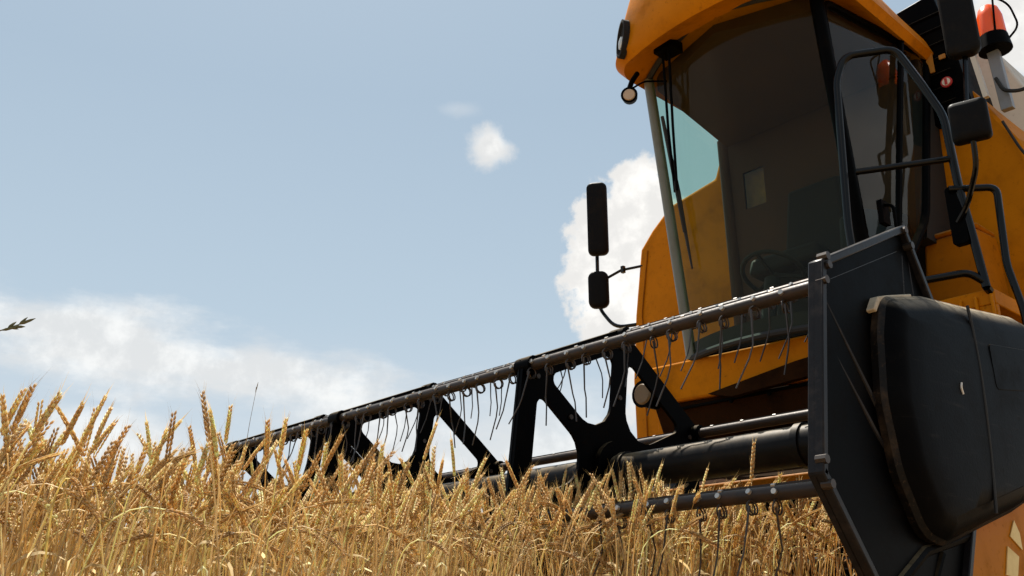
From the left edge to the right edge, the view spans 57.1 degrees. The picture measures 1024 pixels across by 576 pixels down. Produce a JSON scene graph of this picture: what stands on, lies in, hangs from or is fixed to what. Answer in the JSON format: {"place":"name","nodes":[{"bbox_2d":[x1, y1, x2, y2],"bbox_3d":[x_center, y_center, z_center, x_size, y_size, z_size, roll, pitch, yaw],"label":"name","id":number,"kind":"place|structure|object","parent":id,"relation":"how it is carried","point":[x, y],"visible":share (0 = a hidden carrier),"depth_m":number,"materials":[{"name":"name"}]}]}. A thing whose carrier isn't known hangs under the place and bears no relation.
{"place":"outdoors","nodes":[
{"label":"outdoors","id":0,"kind":"place"},
{"bbox_2d":[0,372,856,575],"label":"wheat field","id":1,"kind":"structure","parent":0,"point":[186,530],"depth_m":2.31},
{"bbox_2d":[0,0,1023,564],"label":"sky","id":2,"kind":"structure","parent":0,"point":[327,207],"materials":[{"name":"blue"}]},
{"bbox_3d":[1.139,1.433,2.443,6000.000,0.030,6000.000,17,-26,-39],"label":"ground","id":3,"kind":"structure","parent":0,"visible":0},
{"bbox_2d":[0,317,35,330],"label":"grass weed","id":4,"kind":"object","parent":3,"relation":"on","point":[17,326],"depth_m":1.75,"materials":[{"name":"green plant"}]},
{"bbox_2d":[231,384,257,561],"bbox_3d":[-0.684,0.770,2.282,0.036,1.112,0.005,8,-21,-21],"label":"thin weed","id":5,"kind":"object","parent":3,"relation":"on","point":[244,458],"visible":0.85,"depth_m":2.42,"materials":[{"name":"beige plant"}]},
{"bbox_2d":[221,0,1023,575],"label":"combine harvester","id":6,"kind":"object","parent":3,"relation":"on","point":[831,298],"visible":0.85,"depth_m":4.85,"materials":[{"name":"yellow paint"}]},
{"bbox_2d":[824,0,930,253],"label":"door","id":7,"kind":"structure","parent":6,"relation":"in","point":[882,206],"depth_m":5.71,"materials":[{"name":"black metal"}]}
]}

